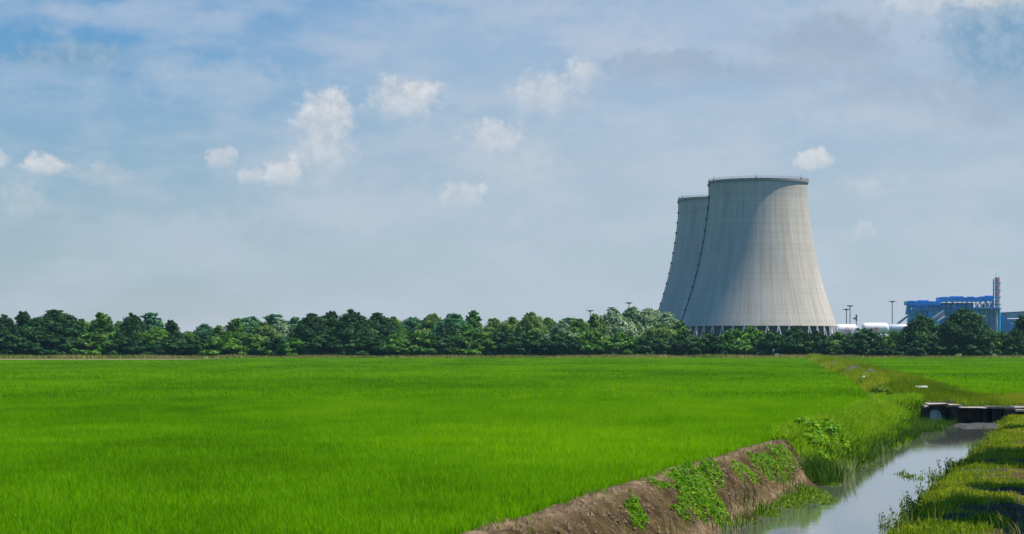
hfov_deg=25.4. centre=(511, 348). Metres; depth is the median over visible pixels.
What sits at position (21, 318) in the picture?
tree
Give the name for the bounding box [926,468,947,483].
weed plant
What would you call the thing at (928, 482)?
weed plant
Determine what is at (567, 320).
tree
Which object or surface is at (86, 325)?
tree
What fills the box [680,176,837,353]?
cooling tower
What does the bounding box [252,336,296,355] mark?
bush
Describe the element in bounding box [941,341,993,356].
bush
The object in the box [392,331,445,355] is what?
bush
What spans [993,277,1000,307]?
chimney
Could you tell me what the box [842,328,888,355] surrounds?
bush
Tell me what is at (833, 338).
bush
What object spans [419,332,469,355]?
bush
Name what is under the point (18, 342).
bush
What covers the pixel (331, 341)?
bush
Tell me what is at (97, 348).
bush
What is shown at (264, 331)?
tree
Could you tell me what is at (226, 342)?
bush
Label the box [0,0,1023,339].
sky
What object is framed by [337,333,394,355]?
bush
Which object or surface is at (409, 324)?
tree
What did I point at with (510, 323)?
tree
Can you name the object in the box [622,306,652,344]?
tree
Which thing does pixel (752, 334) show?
tree
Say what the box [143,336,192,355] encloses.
bush
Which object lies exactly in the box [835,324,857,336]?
storage tank
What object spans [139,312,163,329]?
tree
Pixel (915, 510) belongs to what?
weed plant
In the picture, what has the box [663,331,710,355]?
bush
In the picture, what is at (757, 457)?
leafy mat
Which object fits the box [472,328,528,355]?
bush
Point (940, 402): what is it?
plank
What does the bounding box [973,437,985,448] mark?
weed plant
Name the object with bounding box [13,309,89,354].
tree
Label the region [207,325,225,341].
tree
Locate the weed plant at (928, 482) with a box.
[918,467,944,492]
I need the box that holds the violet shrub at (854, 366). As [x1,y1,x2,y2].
[844,365,860,371]
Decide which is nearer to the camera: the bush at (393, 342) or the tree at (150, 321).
the bush at (393, 342)
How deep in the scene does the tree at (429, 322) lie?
762.29 m
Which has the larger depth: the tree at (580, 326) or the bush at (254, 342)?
the tree at (580, 326)
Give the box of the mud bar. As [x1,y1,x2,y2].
[953,422,999,428]
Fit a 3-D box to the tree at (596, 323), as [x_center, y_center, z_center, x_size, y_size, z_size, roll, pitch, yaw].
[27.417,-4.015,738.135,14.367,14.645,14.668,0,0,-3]
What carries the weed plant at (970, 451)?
on the ground at (593, 523)
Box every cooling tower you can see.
[658,194,709,321]
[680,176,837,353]
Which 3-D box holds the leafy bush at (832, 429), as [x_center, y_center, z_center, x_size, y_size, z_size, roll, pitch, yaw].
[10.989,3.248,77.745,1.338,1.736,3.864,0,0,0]
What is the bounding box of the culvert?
[921,403,1023,422]
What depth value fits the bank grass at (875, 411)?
87.05 m
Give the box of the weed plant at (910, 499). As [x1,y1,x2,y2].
[901,494,931,510]
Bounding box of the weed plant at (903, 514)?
[888,505,912,529]
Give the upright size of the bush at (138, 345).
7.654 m
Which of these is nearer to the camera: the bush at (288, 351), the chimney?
the bush at (288, 351)
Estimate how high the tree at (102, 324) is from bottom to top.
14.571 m
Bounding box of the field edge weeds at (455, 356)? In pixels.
[0,353,1023,357]
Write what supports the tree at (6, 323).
on the ground at (593, 523)
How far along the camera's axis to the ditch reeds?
71.15 m
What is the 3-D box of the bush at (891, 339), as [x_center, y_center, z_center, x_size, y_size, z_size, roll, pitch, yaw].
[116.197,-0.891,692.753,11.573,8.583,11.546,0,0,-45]
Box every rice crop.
[0,357,869,533]
[843,358,1023,393]
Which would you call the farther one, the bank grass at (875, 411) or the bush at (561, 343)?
the bush at (561, 343)
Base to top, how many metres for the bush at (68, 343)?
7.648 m
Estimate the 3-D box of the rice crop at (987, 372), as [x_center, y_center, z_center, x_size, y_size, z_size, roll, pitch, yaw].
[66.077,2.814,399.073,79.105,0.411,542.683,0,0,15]
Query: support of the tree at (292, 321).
on the ground at (593, 523)
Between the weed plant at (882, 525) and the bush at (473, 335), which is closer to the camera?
the weed plant at (882, 525)
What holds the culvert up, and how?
on the ground at (593, 523)
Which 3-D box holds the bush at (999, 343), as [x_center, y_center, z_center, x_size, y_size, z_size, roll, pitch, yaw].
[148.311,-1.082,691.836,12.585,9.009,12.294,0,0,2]
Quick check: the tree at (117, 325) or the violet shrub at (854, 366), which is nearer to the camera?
the violet shrub at (854, 366)
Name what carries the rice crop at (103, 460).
on the ground at (593, 523)
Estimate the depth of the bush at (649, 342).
689.48 m
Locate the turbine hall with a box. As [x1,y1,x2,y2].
[1001,311,1023,332]
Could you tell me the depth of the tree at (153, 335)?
696.95 m
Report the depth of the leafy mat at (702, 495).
50.82 m
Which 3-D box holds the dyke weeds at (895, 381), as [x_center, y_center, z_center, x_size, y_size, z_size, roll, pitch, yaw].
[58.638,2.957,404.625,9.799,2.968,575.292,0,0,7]
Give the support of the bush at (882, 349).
on the ground at (593, 523)
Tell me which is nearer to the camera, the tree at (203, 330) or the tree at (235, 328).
the tree at (235, 328)
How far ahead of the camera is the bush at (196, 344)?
693.21 m
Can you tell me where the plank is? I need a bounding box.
[927,400,954,402]
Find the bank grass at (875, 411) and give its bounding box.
[427,391,924,533]
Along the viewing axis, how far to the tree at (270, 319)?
788.40 m
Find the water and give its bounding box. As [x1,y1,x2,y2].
[713,425,994,533]
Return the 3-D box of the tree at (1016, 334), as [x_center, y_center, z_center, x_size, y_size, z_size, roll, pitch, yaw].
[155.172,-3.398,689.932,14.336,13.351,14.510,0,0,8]
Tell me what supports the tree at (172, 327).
on the ground at (593, 523)
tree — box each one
[0,314,14,337]
[5,311,30,355]
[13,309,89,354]
[77,319,89,329]
[83,312,117,349]
[113,320,121,329]
[114,312,147,355]
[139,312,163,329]
[140,327,173,355]
[164,320,185,343]
[182,331,201,355]
[193,323,213,340]
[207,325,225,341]
[218,318,251,354]
[239,316,260,333]
[250,321,281,340]
[262,314,282,326]
[273,319,290,355]
[281,324,296,355]
[286,317,299,325]
[287,313,330,354]
[320,311,337,354]
[325,309,379,355]
[365,312,402,355]
[389,316,407,356]
[400,317,422,354]
[415,313,441,342]
[427,313,483,336]
[434,322,458,355]
[457,324,481,354]
[465,310,483,330]
[480,318,499,334]
[497,317,519,354]
[513,312,550,355]
[543,317,556,334]
[543,320,579,356]
[558,317,577,325]
[569,318,593,355]
[587,313,616,345]
[600,308,636,350]
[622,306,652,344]
[634,324,686,355]
[637,308,662,330]
[654,312,689,331]
[671,321,688,354]
[737,325,773,355]
[774,325,814,355]
[893,314,942,355]
[934,308,997,355]
[1001,315,1023,354]
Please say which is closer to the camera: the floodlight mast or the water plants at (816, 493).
the water plants at (816, 493)
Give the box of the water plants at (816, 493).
[731,461,923,525]
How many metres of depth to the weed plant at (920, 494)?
50.01 m
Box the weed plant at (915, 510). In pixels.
[896,491,920,520]
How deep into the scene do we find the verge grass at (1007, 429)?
47.59 m
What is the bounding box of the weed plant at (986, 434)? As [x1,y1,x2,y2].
[983,427,999,441]
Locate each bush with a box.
[0,333,46,355]
[27,335,89,356]
[63,331,119,354]
[101,334,153,355]
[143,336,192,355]
[171,337,218,355]
[198,334,250,356]
[224,333,272,355]
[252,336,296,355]
[277,338,311,356]
[298,334,354,355]
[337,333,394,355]
[380,333,414,355]
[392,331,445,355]
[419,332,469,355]
[451,329,500,355]
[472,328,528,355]
[507,331,556,356]
[534,332,587,355]
[563,331,619,355]
[594,332,641,355]
[623,334,673,354]
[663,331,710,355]
[687,333,734,355]
[709,329,755,355]
[751,331,796,355]
[792,416,834,463]
[796,330,832,355]
[816,331,852,354]
[818,418,851,456]
[828,336,875,356]
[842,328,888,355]
[862,344,900,356]
[868,385,893,397]
[877,331,902,355]
[898,338,948,356]
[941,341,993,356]
[993,330,1009,355]
[1004,340,1023,355]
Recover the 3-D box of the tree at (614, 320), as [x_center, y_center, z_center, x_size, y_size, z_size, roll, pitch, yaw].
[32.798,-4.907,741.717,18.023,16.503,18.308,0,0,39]
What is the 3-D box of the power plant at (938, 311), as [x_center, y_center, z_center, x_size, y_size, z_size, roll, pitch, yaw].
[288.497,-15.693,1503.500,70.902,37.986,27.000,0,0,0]
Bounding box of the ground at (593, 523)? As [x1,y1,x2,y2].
[0,353,1023,533]
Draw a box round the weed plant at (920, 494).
[914,483,937,501]
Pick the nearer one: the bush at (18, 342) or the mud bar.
the mud bar
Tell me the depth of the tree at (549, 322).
743.42 m
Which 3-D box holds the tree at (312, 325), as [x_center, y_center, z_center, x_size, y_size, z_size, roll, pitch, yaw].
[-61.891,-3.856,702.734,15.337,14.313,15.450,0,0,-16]
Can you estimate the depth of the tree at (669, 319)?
741.83 m
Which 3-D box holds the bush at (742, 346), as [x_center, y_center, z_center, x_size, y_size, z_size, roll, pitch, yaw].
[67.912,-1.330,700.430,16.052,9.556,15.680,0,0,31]
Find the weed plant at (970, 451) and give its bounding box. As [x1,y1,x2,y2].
[967,443,977,456]
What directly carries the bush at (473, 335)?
on the ground at (593, 523)
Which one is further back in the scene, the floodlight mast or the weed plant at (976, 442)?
the floodlight mast
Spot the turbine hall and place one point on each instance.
(1007, 320)
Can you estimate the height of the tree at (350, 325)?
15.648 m
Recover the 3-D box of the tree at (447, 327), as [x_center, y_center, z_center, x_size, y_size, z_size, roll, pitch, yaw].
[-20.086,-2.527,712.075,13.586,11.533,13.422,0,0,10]
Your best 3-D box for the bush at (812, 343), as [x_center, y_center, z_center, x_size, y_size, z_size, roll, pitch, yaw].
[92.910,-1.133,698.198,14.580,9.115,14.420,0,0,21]
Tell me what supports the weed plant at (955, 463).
on the ground at (593, 523)
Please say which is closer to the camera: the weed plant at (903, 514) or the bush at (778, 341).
the weed plant at (903, 514)
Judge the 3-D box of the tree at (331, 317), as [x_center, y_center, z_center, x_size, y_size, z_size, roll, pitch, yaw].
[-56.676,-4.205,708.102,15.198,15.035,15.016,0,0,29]
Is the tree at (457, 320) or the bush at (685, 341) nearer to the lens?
the bush at (685, 341)
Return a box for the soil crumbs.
[477,439,804,533]
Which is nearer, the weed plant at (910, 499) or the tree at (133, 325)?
the weed plant at (910, 499)
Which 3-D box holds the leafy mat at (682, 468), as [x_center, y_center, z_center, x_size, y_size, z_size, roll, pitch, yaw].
[4.012,2.882,52.101,0.586,0.642,3.872,0,0,17]
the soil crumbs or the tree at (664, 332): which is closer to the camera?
the soil crumbs
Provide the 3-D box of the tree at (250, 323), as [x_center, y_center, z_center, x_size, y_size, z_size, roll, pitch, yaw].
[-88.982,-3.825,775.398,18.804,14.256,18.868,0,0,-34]
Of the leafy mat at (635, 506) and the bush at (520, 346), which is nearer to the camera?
the leafy mat at (635, 506)
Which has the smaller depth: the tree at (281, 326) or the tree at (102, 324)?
the tree at (102, 324)
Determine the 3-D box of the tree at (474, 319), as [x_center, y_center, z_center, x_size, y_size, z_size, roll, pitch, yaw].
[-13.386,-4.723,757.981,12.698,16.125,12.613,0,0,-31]
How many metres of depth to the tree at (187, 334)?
713.97 m
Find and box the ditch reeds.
[657,410,958,533]
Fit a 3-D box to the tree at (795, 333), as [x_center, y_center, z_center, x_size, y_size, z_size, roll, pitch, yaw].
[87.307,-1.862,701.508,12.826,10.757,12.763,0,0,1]
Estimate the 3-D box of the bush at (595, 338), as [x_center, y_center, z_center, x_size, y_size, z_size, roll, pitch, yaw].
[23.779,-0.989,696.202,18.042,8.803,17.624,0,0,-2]
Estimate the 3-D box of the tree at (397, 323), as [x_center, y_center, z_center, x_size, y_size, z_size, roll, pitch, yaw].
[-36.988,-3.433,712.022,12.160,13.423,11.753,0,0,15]
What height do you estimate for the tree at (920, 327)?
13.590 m
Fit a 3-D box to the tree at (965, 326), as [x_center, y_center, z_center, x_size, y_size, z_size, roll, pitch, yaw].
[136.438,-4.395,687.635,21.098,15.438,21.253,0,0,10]
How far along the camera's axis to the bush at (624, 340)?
691.30 m
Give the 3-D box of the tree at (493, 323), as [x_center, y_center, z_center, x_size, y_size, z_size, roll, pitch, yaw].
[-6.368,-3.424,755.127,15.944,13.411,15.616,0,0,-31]
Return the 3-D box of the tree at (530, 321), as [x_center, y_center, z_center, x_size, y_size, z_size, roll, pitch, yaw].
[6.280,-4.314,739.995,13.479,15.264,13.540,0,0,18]
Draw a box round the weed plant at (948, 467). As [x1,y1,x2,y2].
[936,456,953,473]
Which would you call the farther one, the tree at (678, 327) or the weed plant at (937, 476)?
the tree at (678, 327)
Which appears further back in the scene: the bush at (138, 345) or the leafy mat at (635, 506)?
the bush at (138, 345)
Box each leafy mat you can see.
[624,494,648,529]
[646,456,731,528]
[665,460,706,480]
[730,443,798,487]
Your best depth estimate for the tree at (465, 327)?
716.96 m
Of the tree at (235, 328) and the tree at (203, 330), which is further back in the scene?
the tree at (203, 330)
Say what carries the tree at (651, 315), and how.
on the ground at (593, 523)
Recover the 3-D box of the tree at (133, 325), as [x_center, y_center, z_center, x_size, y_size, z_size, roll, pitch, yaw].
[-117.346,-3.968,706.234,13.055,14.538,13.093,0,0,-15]
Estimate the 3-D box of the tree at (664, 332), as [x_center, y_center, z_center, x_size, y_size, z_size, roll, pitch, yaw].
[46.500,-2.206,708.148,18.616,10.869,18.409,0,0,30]
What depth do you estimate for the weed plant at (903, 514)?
40.24 m
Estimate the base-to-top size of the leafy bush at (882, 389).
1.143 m
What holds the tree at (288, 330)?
on the ground at (593, 523)
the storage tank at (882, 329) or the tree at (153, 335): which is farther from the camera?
the storage tank at (882, 329)
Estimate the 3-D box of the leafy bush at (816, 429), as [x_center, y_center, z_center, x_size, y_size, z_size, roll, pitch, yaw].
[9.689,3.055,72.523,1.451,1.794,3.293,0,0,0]
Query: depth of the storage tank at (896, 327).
1359.09 m
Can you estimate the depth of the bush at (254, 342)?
692.49 m
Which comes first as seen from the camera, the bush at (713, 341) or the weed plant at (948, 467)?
the weed plant at (948, 467)
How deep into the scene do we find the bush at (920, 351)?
679.47 m
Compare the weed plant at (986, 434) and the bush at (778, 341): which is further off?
the bush at (778, 341)
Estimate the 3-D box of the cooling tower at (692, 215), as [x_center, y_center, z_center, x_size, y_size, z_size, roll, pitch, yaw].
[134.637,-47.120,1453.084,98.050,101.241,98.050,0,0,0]
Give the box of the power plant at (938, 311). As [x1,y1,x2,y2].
[896,296,1000,331]
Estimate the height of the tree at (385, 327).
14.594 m
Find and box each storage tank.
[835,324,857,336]
[861,323,888,337]
[887,324,905,334]
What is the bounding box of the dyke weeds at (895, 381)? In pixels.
[805,353,1023,404]
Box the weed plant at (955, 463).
[947,457,967,467]
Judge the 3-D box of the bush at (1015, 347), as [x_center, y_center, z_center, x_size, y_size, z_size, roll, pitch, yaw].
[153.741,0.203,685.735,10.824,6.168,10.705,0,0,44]
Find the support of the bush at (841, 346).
on the ground at (593, 523)
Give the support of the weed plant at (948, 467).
on the ground at (593, 523)
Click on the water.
(867, 495)
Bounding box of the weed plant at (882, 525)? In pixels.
[876,512,893,529]
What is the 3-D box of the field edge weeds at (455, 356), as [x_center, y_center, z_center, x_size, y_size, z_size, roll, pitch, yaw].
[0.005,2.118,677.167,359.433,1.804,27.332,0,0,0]
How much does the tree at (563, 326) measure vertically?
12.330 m
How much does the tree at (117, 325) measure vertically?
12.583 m
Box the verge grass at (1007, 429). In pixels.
[886,401,1023,533]

